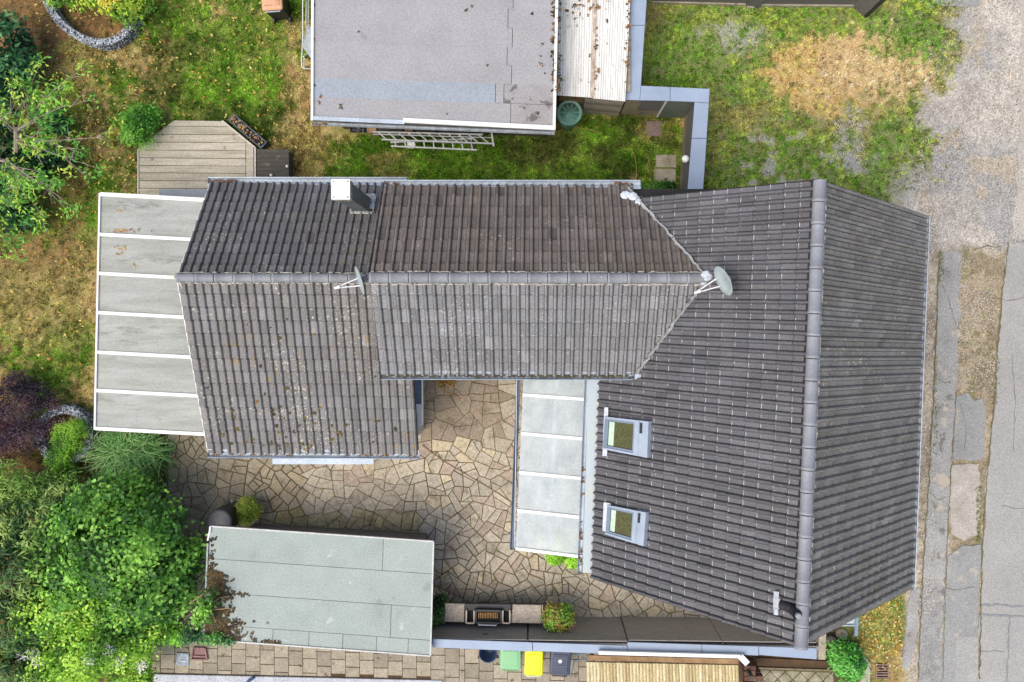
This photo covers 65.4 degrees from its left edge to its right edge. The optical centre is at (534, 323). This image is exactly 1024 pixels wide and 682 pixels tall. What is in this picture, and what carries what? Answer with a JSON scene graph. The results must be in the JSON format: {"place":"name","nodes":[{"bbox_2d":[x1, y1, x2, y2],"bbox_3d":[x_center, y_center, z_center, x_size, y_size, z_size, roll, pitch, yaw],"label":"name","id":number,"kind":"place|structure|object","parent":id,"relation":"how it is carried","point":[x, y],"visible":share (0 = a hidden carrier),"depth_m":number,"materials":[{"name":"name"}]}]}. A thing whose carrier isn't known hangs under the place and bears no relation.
{"place":"outdoors","nodes":[
{"label":"outdoors","id":0,"kind":"place"},
{"bbox_2d":[143,628,859,681],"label":"path","id":1,"kind":"structure","parent":0,"point":[453,665],"depth_m":22.49,"materials":[{"name":"stone"}]},
{"bbox_2d":[176,652,188,665],"bbox_3d":[-9.938,9.473,22.463,0.375,0.049,0.375,0,90,0],"label":"plate","id":2,"kind":"object","parent":1,"relation":"on","point":[182,658],"visible":1,"depth_m":22.45,"materials":[{"name":"metal"}]},
{"bbox_2d":[156,621,235,661],"bbox_3d":[-9.084,8.359,21.365,2.902,2.290,1.032,0,90,0],"label":"creeper","id":3,"kind":"object","parent":1,"relation":"on","point":[179,636],"visible":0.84,"depth_m":21.20,"materials":[{"name":"green plant"}]},
{"bbox_2d":[191,646,207,660],"bbox_3d":[-9.454,9.311,22.451,0.484,0.073,0.377,0,90,0],"label":"tray","id":4,"kind":"object","parent":1,"relation":"on","point":[196,653],"visible":0.92,"depth_m":22.45,"materials":[{"name":"plastic"}]},
{"bbox_2d":[154,674,441,681],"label":"kerb","id":5,"kind":"structure","parent":1,"relation":"on","point":[196,678],"depth_m":22.45,"materials":[{"name":"concrete"}]},
{"bbox_2d":[478,649,498,662],"bbox_3d":[-1.292,9.161,22.269,0.588,0.441,0.505,0,90,0],"label":"round tub","id":6,"kind":"object","parent":1,"relation":"on","point":[488,656],"visible":0.62,"depth_m":22.25,"materials":[{"name":"blue plastic"}]},
{"bbox_2d":[500,650,520,670],"bbox_3d":[-0.657,9.083,21.990,0.570,1.016,0.654,0,90,0],"label":"wheelie bin","id":7,"kind":"object","parent":1,"relation":"on","point":[510,660],"visible":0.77,"depth_m":21.49,"materials":[{"name":"green plastic"}]},
{"bbox_2d":[524,646,542,676],"bbox_3d":[-0.026,9.205,21.990,0.511,1.016,0.737,0,90,0],"label":"wheelie bin","id":8,"kind":"object","parent":1,"relation":"on","point":[533,663],"visible":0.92,"depth_m":21.49,"materials":[{"name":"yellow plastic"}]},
{"bbox_2d":[549,652,570,676],"bbox_3d":[0.690,9.205,21.985,0.560,1.026,0.709,3,90,0],"label":"wheelie bin","id":9,"kind":"object","parent":1,"relation":"on","point":[560,663],"visible":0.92,"depth_m":21.49,"materials":[{"name":"black plastic"}]},
{"bbox_2d":[570,653,587,677],"bbox_3d":[1.208,9.443,21.998,0.562,0.924,1.063,-5,90,0],"label":"trolley frame","id":10,"kind":"object","parent":1,"relation":"on","point":[574,660],"visible":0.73,"depth_m":21.64,"materials":[{"name":"grey metal"}]},
{"bbox_2d":[756,657,831,668],"bbox_3d":[7.357,9.607,22.485,2.225,0.070,0.286,2,90,0],"label":"planting strip","id":11,"kind":"object","parent":1,"relation":"on","point":[787,663],"visible":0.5,"depth_m":22.45,"materials":[{"name":"soil"}]},
{"bbox_2d":[759,667,833,671],"bbox_3d":[7.305,9.737,22.450,2.210,0.100,0.050,2,90,0],"label":"edging","id":12,"kind":"object","parent":1,"relation":"on","point":[797,669],"visible":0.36,"depth_m":22.40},
{"bbox_2d":[816,634,825,659],"bbox_3d":[7.944,8.922,22.250,0.190,0.500,0.740,2,90,0],"label":"end post","id":13,"kind":"object","parent":1,"relation":"on","point":[821,651],"visible":0.5,"depth_m":22.00,"materials":[{"name":"concrete"}]},
{"bbox_2d":[825,636,871,681],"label":"hydrangea","id":14,"kind":"object","parent":1,"relation":"on","point":[847,662],"visible":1,"depth_m":21.71,"materials":[{"name":"green plant"}]},
{"bbox_2d":[166,380,840,631],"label":"yard paving","id":15,"kind":"structure","parent":0,"point":[461,520],"depth_m":22.48,"materials":[{"name":"beige stone"}]},
{"bbox_2d":[206,499,244,528],"bbox_3d":[-8.464,5.339,21.906,0.700,1.188,0.695,42,90,0],"label":"rain barrel","id":16,"kind":"object","parent":15,"relation":"on","point":[225,515],"visible":0.65,"depth_m":21.37,"materials":[{"name":"black plastic"}]},
{"bbox_2d":[234,494,264,525],"bbox_3d":[-7.921,5.183,21.943,0.979,1.128,0.954,-14,90,0],"label":"box ball","id":17,"kind":"object","parent":15,"relation":"on","point":[246,518],"visible":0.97,"depth_m":21.88,"materials":[{"name":"green plant"}]},
{"bbox_2d":[190,473,505,602],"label":"fallen leaves","id":18,"kind":"object","parent":15,"relation":"on","point":[435,576],"visible":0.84,"depth_m":22.44,"materials":[{"name":"brown plant"}]},
{"bbox_2d":[432,590,448,628],"bbox_3d":[-2.668,7.756,21.856,0.681,1.308,1.218,-12,90,0],"label":"ivy bush","id":19,"kind":"object","parent":15,"relation":"on","point":[439,601],"visible":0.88,"depth_m":21.62,"materials":[{"name":"green plant"}]},
{"bbox_2d":[436,380,456,388],"bbox_3d":[-2.481,1.665,22.413,0.626,0.302,0.548,0,90,0],"label":"leaf pile","id":20,"kind":"object","parent":15,"relation":"on","point":[451,382],"visible":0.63,"depth_m":22.39,"materials":[{"name":"brown plant"}]},
{"bbox_2d":[439,602,561,622],"bbox_3d":[-0.857,7.869,22.035,3.500,0.930,0.549,0,90,0],"label":"outdoor kitchen","id":21,"kind":"object","parent":15,"relation":"on","point":[519,612],"visible":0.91,"depth_m":21.60,"materials":[{"name":"stone"}]},
{"bbox_2d":[465,608,509,625],"bbox_3d":[-1.265,7.956,21.700,1.214,0.400,0.455,0,90,0],"label":"barbecue","id":22,"kind":"object","parent":21,"relation":"on","point":[482,617],"visible":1,"depth_m":21.52,"materials":[{"name":"black metal"}]},
{"bbox_2d":[510,380,583,557],"bbox_3d":[0.383,3.280,20.970,1.846,3.060,4.877,2,90,0],"label":"glass canopy","id":23,"kind":"object","parent":15,"relation":"on","point":[552,475],"visible":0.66,"depth_m":19.79,"materials":[{"name":"glass"},{"name":"white paint"},{"name":"zinc"}]},
{"bbox_2d":[545,554,566,566],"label":"weed tuft","id":24,"kind":"object","parent":15,"relation":"on","point":[560,560],"visible":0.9,"depth_m":22.31,"materials":[{"name":"green plant"}]},
{"bbox_2d":[539,599,575,633],"bbox_3d":[0.632,7.953,21.804,1.034,1.401,0.950,0,90,0],"label":"potted shrub","id":25,"kind":"object","parent":15,"relation":"on","point":[558,617],"visible":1,"depth_m":21.32,"materials":[{"name":"green plant"}]},
{"bbox_2d":[563,553,580,573],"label":"weed tuft","id":26,"kind":"object","parent":15,"relation":"on","point":[570,562],"visible":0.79,"depth_m":22.30,"materials":[{"name":"green plant"}]},
{"bbox_2d":[432,616,818,658],"bbox_3d":[2.317,8.479,21.625,10.225,1.750,0.425,1,90,0],"label":"slat fence","id":27,"kind":"object","parent":15,"relation":"on","point":[657,634],"visible":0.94,"depth_m":20.97,"materials":[{"name":"plastic"}]},
{"bbox_2d":[0,0,1023,681],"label":"garden ground","id":28,"kind":"structure","parent":0,"point":[994,38],"depth_m":22.50,"materials":[{"name":"green plant"}]},
{"bbox_2d":[0,9,48,119],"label":"rhododendron","id":29,"kind":"object","parent":28,"relation":"on","point":[14,57],"visible":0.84,"depth_m":21.30,"materials":[{"name":"green plant"}]},
{"bbox_2d":[0,109,69,235],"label":"rhododendron","id":30,"kind":"object","parent":28,"relation":"on","point":[56,162],"visible":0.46,"depth_m":21.53,"materials":[{"name":"green plant"}]},
{"bbox_2d":[0,622,69,681],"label":"viburnum","id":31,"kind":"object","parent":28,"relation":"on","point":[14,678],"visible":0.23,"depth_m":20.88,"materials":[{"name":"green plant"}]},
{"bbox_2d":[0,368,73,467],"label":"purple shrub","id":32,"kind":"object","parent":28,"relation":"on","point":[35,400],"visible":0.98,"depth_m":21.64,"materials":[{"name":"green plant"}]},
{"bbox_2d":[0,474,85,678],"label":"cherry laurel","id":33,"kind":"object","parent":28,"relation":"on","point":[13,534],"visible":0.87,"depth_m":20.40,"materials":[{"name":"green plant"}]},
{"bbox_2d":[0,456,89,513],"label":"willow shrub","id":34,"kind":"object","parent":28,"relation":"on","point":[19,487],"visible":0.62,"depth_m":21.20,"materials":[{"name":"green plant"}]},
{"bbox_2d":[41,0,88,13],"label":"ornamental shrub","id":35,"kind":"object","parent":28,"relation":"on","point":[57,4],"visible":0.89,"depth_m":21.96,"materials":[{"name":"green plant"}]},
{"bbox_2d":[41,413,92,477],"bbox_3d":[-12.837,3.386,21.790,1.055,1.448,2.207,20,90,0],"label":"juniper","id":36,"kind":"object","parent":28,"relation":"on","point":[59,454],"visible":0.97,"depth_m":21.68,"materials":[{"name":"green plant"}]},
{"bbox_2d":[35,404,100,463],"bbox_3d":[-13.032,3.106,22.258,1.661,0.503,1.700,0,90,0],"label":"gabion ring","id":37,"kind":"object","parent":28,"relation":"on","point":[80,411],"visible":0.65,"depth_m":22.07,"materials":[{"name":"stone"}]},
{"bbox_2d":[0,52,136,262],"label":"sparse tree","id":38,"kind":"object","parent":28,"relation":"on","point":[51,94],"visible":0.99,"depth_m":19.86,"materials":[{"name":"green plant"}]},
{"bbox_2d":[0,582,182,681],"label":"beech bush","id":39,"kind":"object","parent":28,"relation":"on","point":[77,636],"visible":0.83,"depth_m":20.45,"materials":[{"name":"green plant"}]},
{"bbox_2d":[1,637,148,674],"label":"flower heads","id":40,"kind":"object","parent":39,"relation":"attached to","point":[89,663],"visible":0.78,"depth_m":20.55,"materials":[{"name":"plant"}]},
{"bbox_2d":[42,0,142,50],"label":"gabion ring","id":41,"kind":"object","parent":28,"relation":"on","point":[123,38],"visible":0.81,"depth_m":22.07,"materials":[{"name":"stone"}]},
{"bbox_2d":[4,466,209,644],"bbox_3d":[-11.037,6.022,20.758,5.263,3.571,4.550,0,90,0],"label":"hazel bush","id":42,"kind":"object","parent":28,"relation":"on","point":[135,566],"visible":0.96,"depth_m":20.19,"materials":[{"name":"green plant"}]},
{"bbox_2d":[179,585,228,632],"bbox_3d":[-8.960,7.662,21.164,2.805,2.694,0.952,-37,90,0],"label":"overhanging branch","id":43,"kind":"object","parent":42,"relation":"part of","point":[201,619],"visible":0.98,"depth_m":20.05,"materials":[{"name":"green plant"}]},
{"bbox_2d":[75,0,158,32],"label":"maple bush","id":44,"kind":"object","parent":28,"relation":"on","point":[128,8],"visible":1,"depth_m":21.45,"materials":[{"name":"green plant"}]},
{"bbox_2d":[66,430,189,490],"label":"ornamental grass","id":45,"kind":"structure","parent":28,"relation":"on","point":[122,451],"depth_m":22.02,"materials":[{"name":"green plant"}]},
{"bbox_2d":[116,99,165,151],"bbox_3d":[-10.875,-5.463,21.975,1.377,1.070,1.450,0,90,0],"label":"boxwood","id":46,"kind":"object","parent":28,"relation":"on","point":[146,116],"visible":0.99,"depth_m":21.84,"materials":[{"name":"green plant"}]},
{"bbox_2d":[0,0,355,482],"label":"grass","id":47,"kind":"structure","parent":28,"relation":"on","point":[198,101],"depth_m":22.48,"materials":[{"name":"green plant"}]},
{"bbox_2d":[1,0,314,398],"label":"fallen leaves","id":48,"kind":"object","parent":47,"relation":"on","point":[129,86],"visible":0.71,"depth_m":22.40,"materials":[{"name":"brown plant"}]},
{"bbox_2d":[137,120,256,197],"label":"wooden deck","id":49,"kind":"structure","parent":28,"relation":"on","point":[189,154],"depth_m":22.28,"materials":[{"name":"wood"}]},
{"bbox_2d":[228,114,269,148],"bbox_3d":[-8.013,-5.364,22.350,1.230,0.300,0.251,41,90,0],"label":"trough","id":50,"kind":"object","parent":28,"relation":"on","point":[249,132],"visible":1,"depth_m":22.23,"materials":[{"name":"metal"}]},
{"bbox_2d":[257,149,292,176],"bbox_3d":[-7.254,-4.270,22.277,0.892,0.445,1.111,0,90,0],"label":"storage box","id":51,"kind":"object","parent":28,"relation":"on","point":[274,162],"visible":0.69,"depth_m":22.05,"materials":[{"name":"brown wood"}]},
{"bbox_2d":[261,0,291,23],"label":"trash bin","id":52,"kind":"object","parent":28,"relation":"on","point":[275,10],"visible":1,"depth_m":21.68,"materials":[{"name":"plastic"}]},
{"bbox_2d":[174,177,423,463],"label":"house wing","id":53,"kind":"structure","parent":28,"relation":"on","point":[262,256],"depth_m":18.99,"materials":[{"name":"grey tile"}]},
{"bbox_2d":[200,318,396,450],"bbox_3d":[-5.836,1.522,19.122,4.940,1.365,3.306,0,90,0],"label":"moss","id":54,"kind":"object","parent":53,"relation":"on","point":[314,413],"visible":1,"depth_m":19.55,"materials":[{"name":"green plant"}]},
{"bbox_2d":[334,266,368,293],"bbox_3d":[-4.034,-0.976,17.638,0.753,1.026,0.576,10,90,0],"label":"satellite dish","id":55,"kind":"object","parent":53,"relation":"on","point":[361,280],"visible":0.98,"depth_m":17.61,"materials":[{"name":"white paint"}]},
{"bbox_2d":[301,0,310,68],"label":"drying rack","id":56,"kind":"object","parent":28,"relation":"on","point":[306,43],"visible":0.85,"depth_m":21.03,"materials":[{"name":"white paint"}]},
{"bbox_2d":[203,524,433,656],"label":"shed","id":57,"kind":"structure","parent":28,"relation":"on","point":[362,590],"depth_m":20.50,"materials":[{"name":"grey fabric"}]},
{"bbox_2d":[207,526,211,540],"bbox_3d":[-8.381,5.417,20.529,0.104,0.197,0.430,14,90,0],"label":"downpipe","id":58,"kind":"object","parent":57,"relation":"attached to","point":[209,533],"visible":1,"depth_m":20.48,"materials":[{"name":"white paint"}]},
{"bbox_2d":[203,536,362,652],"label":"leaf litter","id":59,"kind":"object","parent":57,"relation":"on","point":[215,578],"visible":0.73,"depth_m":20.47,"materials":[{"name":"brown plant"}]},
{"bbox_2d":[367,128,378,135],"bbox_3d":[-4.500,-5.384,22.240,0.244,0.520,0.244,0,90,0],"label":"crate","id":60,"kind":"object","parent":28,"relation":"on","point":[370,131],"visible":0.41,"depth_m":22.00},
{"bbox_2d":[377,128,404,136],"bbox_3d":[-4.018,-5.384,22.265,0.708,0.470,0.244,0,90,0],"label":"crate","id":61,"kind":"object","parent":28,"relation":"on","point":[390,130],"visible":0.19,"depth_m":22.05,"materials":[{"name":"brown wood"}]},
{"bbox_2d":[404,129,414,136],"bbox_3d":[-3.491,-5.384,22.240,0.226,0.520,0.244,0,90,0],"label":"crate","id":62,"kind":"object","parent":28,"relation":"on","point":[408,130],"visible":0.21,"depth_m":22.00,"materials":[{"name":"brown wood"}]},
{"bbox_2d":[414,129,435,135],"bbox_3d":[-3.054,-5.384,22.265,0.566,0.470,0.244,0,90,0],"label":"crate","id":63,"kind":"object","parent":28,"relation":"on","point":[433,131],"visible":0.2,"depth_m":22.05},
{"bbox_2d":[396,132,471,147],"bbox_3d":[-2.806,-5.061,22.210,2.163,0.580,0.437,0,90,0],"label":"support trestle","id":64,"kind":"object","parent":28,"relation":"on","point":[397,137],"visible":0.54,"depth_m":21.95,"materials":[{"name":"grey metal"}]},
{"bbox_2d":[390,138,476,150],"bbox_3d":[-2.770,-4.914,21.886,2.380,0.088,0.348,0,90,0],"label":"ladder","id":65,"kind":"object","parent":64,"relation":"on","point":[410,144],"visible":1,"depth_m":21.84,"materials":[{"name":"metal"}]},
{"bbox_2d":[373,131,493,146],"bbox_3d":[-2.758,-5.049,21.754,3.322,0.082,0.439,0,90,0],"label":"ladder","id":66,"kind":"object","parent":65,"relation":"on","point":[429,135],"visible":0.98,"depth_m":21.73,"materials":[{"name":"metal"}]},
{"bbox_2d":[311,0,557,136],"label":"shed","id":67,"kind":"structure","parent":28,"relation":"on","point":[408,64],"depth_m":19.95,"materials":[{"name":"metal"}]},
{"bbox_2d":[350,127,367,132],"bbox_3d":[-4.891,-5.451,22.224,0.549,0.246,0.307,0,90,0],"label":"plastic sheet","id":68,"kind":"object","parent":67,"relation":"attached to","point":[358,130],"visible":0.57,"depth_m":22.20,"materials":[{"name":"grey plastic"}]},
{"bbox_2d":[314,0,562,114],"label":"moss","id":69,"kind":"object","parent":67,"relation":"on","point":[557,86],"visible":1,"depth_m":19.91,"materials":[{"name":"plant"}]},
{"bbox_2d":[440,130,467,135],"bbox_3d":[-2.205,-5.384,22.265,0.834,0.470,0.244,0,90,0],"label":"crate","id":70,"kind":"object","parent":28,"relation":"on","point":[453,132],"visible":0.31,"depth_m":22.05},
{"bbox_2d":[275,72,697,187],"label":"grass","id":71,"kind":"structure","parent":28,"relation":"on","point":[540,150],"depth_m":22.48,"materials":[{"name":"green plant"}]},
{"bbox_2d":[369,180,711,379],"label":"house wing","id":72,"kind":"structure","parent":28,"relation":"on","point":[537,279],"depth_m":17.34,"materials":[{"name":"grey tile"}]},
{"bbox_2d":[556,100,581,130],"bbox_3d":[0.944,-5.734,22.080,0.710,0.840,0.715,0,90,0],"label":"water tub","id":73,"kind":"object","parent":28,"relation":"on","point":[569,114],"visible":1,"depth_m":21.68,"materials":[{"name":"green plastic"}]},
{"bbox_2d":[556,0,629,115],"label":"lean to","id":74,"kind":"object","parent":28,"relation":"on","point":[578,37],"visible":0.96,"depth_m":20.55,"materials":[{"name":"corrugated metal"},{"name":"wood"}]},
{"bbox_2d":[558,0,631,89],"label":"moss","id":75,"kind":"object","parent":74,"relation":"on","point":[597,8],"visible":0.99,"depth_m":20.52,"materials":[{"name":"plant"}]},
{"bbox_2d":[646,121,662,136],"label":"stepping slab","id":76,"kind":"structure","parent":28,"relation":"on","point":[654,128],"depth_m":22.47,"materials":[{"name":"brown stone"}]},
{"bbox_2d":[641,177,678,188],"bbox_3d":[3.410,-3.796,21.953,1.205,1.109,0.576,0,90,0],"label":"fern","id":77,"kind":"object","parent":28,"relation":"on","point":[660,184],"visible":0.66,"depth_m":22.20,"materials":[{"name":"green plant"}]},
{"bbox_2d":[620,0,709,188],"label":"garden wall","id":78,"kind":"structure","parent":28,"relation":"on","point":[690,106],"depth_m":20.72,"materials":[{"name":"paint"}]},
{"bbox_2d":[682,155,688,162],"bbox_3d":[4.014,-4.360,21.066,0.266,0.237,0.200,-29,90,0],"label":"lamp","id":79,"kind":"object","parent":78,"relation":"attached to","point":[685,158],"visible":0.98,"depth_m":20.97,"materials":[{"name":"white glass"}]},
{"bbox_2d":[654,169,675,182],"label":"stepping slab","id":80,"kind":"structure","parent":28,"relation":"on","point":[662,174],"depth_m":22.47,"materials":[{"name":"concrete"}]},
{"bbox_2d":[656,154,675,167],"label":"stepping slab","id":81,"kind":"structure","parent":28,"relation":"on","point":[667,160],"depth_m":22.47,"materials":[{"name":"concrete"}]},
{"bbox_2d":[577,179,929,650],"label":"house","id":82,"kind":"structure","parent":28,"relation":"on","point":[751,452],"depth_m":16.47,"materials":[{"name":"tile"}]},
{"bbox_2d":[694,266,731,295],"bbox_3d":[3.597,-0.848,16.185,0.684,1.145,0.585,0,90,0],"label":"satellite dish","id":83,"kind":"object","parent":82,"relation":"attached to","point":[722,279],"visible":1,"depth_m":16.06,"materials":[{"name":"white paint"}]},
{"bbox_2d":[651,0,857,8],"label":"slat fence","id":84,"kind":"object","parent":28,"relation":"on","point":[750,4],"visible":1,"depth_m":22.35,"materials":[{"name":"wood"}]},
{"bbox_2d":[826,636,836,643],"bbox_3d":[8.327,8.946,22.445,0.388,0.110,0.236,0,90,0],"label":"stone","id":85,"kind":"object","parent":28,"relation":"on","point":[829,638],"visible":0.49,"depth_m":22.40,"materials":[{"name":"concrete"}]},
{"bbox_2d":[835,628,847,638],"bbox_3d":[8.666,8.768,22.455,0.349,0.090,0.296,0,90,0],"label":"stone","id":86,"kind":"object","parent":28,"relation":"on","point":[838,634],"visible":0.92,"depth_m":22.42,"materials":[{"name":"stone"}]},
{"bbox_2d":[842,617,858,635],"bbox_3d":[8.700,8.131,22.017,1.285,0.993,0.783,35,90,0],"label":"porch screen","id":87,"kind":"object","parent":28,"relation":"on","point":[854,622],"visible":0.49,"depth_m":21.55,"materials":[{"name":"metal"}]},
{"bbox_2d":[860,657,870,681],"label":"kerb stone","id":88,"kind":"object","parent":28,"relation":"on","point":[867,674],"visible":0.47,"depth_m":22.43,"materials":[{"name":"concrete"}]},
{"bbox_2d":[853,0,885,17],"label":"fence return","id":89,"kind":"object","parent":28,"relation":"on","point":[865,8],"visible":1,"depth_m":22.04,"materials":[{"name":"black plastic"}]},
{"bbox_2d":[875,663,888,678],"bbox_3d":[9.806,9.816,22.491,0.388,0.058,0.440,0,90,0],"label":"drain grate","id":90,"kind":"object","parent":28,"relation":"on","point":[883,673],"visible":1,"depth_m":22.47,"materials":[{"name":"metal"}]},
{"bbox_2d":[834,0,1023,620],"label":"gravel stones","id":91,"kind":"object","parent":28,"relation":"on","point":[931,224],"visible":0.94,"depth_m":22.49,"materials":[{"name":"grey gravel"}]},
{"bbox_2d":[936,0,979,6],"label":"asphalt apron","id":92,"kind":"object","parent":28,"relation":"on","point":[964,3],"visible":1,"depth_m":22.49,"materials":[{"name":"grey asphalt"}]},
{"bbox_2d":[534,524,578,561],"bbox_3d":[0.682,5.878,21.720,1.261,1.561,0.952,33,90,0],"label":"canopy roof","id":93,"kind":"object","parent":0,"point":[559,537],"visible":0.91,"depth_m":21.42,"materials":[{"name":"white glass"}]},
{"bbox_2d":[586,650,753,681],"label":"cane roof","id":94,"kind":"structure","parent":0,"point":[689,667],"depth_m":20.72,"materials":[{"name":"beige wood"}]},
{"bbox_2d":[739,655,762,681],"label":"stone pillar","id":95,"kind":"structure","parent":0,"point":[752,666],"depth_m":21.31,"materials":[{"name":"stone"}]},
{"bbox_2d":[620,0,964,205],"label":"grass","id":96,"kind":"structure","parent":0,"point":[919,40],"depth_m":22.48,"materials":[{"name":"green plant"}]},
{"bbox_2d":[760,669,833,681],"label":"diamond path","id":97,"kind":"structure","parent":0,"point":[792,676],"depth_m":22.48,"materials":[{"name":"stone"}]},
{"bbox_2d":[844,598,898,681],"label":"grass","id":98,"kind":"structure","parent":0,"point":[890,638],"depth_m":22.49,"materials":[{"name":"green plant"}]},
{"bbox_2d":[841,598,902,670],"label":"fallen leaves","id":99,"kind":"object","parent":98,"relation":"on","point":[887,634],"visible":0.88,"depth_m":22.41,"materials":[{"name":"brown plant"}]},
{"bbox_2d":[901,251,961,681],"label":"pavement","id":100,"kind":"structure","parent":0,"point":[932,629],"depth_m":22.49,"materials":[{"name":"concrete"}]},
{"bbox_2d":[918,242,1023,681],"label":"road","id":101,"kind":"structure","parent":0,"point":[996,633],"depth_m":22.49,"materials":[{"name":"grey asphalt"}]},
{"bbox_2d":[933,252,999,542],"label":"weeds","id":102,"kind":"object","parent":101,"relation":"on","point":[992,403],"visible":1,"depth_m":22.46,"materials":[{"name":"green plant"}]},
{"bbox_2d":[1011,0,1023,239],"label":"gravel road","id":103,"kind":"structure","parent":0,"point":[1018,200],"depth_m":22.50,"materials":[{"name":"grey gravel"}]},
{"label":"terrace","id":104,"kind":"structure","parent":0,"visible":0},
{"bbox_2d":[94,189,206,435],"bbox_3d":[-9.497,-0.326,21.270,3.457,2.460,6.362,0,90,0],"label":"glass canopy","id":105,"kind":"object","parent":104,"relation":"on","point":[144,379],"depth_m":20.22,"materials":[{"name":"grey glass"}]},
{"bbox_2d":[102,208,158,419],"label":"fallen leaves","id":106,"kind":"object","parent":105,"relation":"on","point":[121,245],"visible":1,"depth_m":20.22,"materials":[{"name":"brown plant"}]},
{"bbox_2d":[159,189,206,195],"bbox_3d":[-9.030,-3.360,20.510,1.269,0.020,0.179,0,90,0],"label":"side window","id":107,"kind":"structure","parent":105,"relation":"in","point":[163,192],"depth_m":20.50,"materials":[{"name":"white glass"}]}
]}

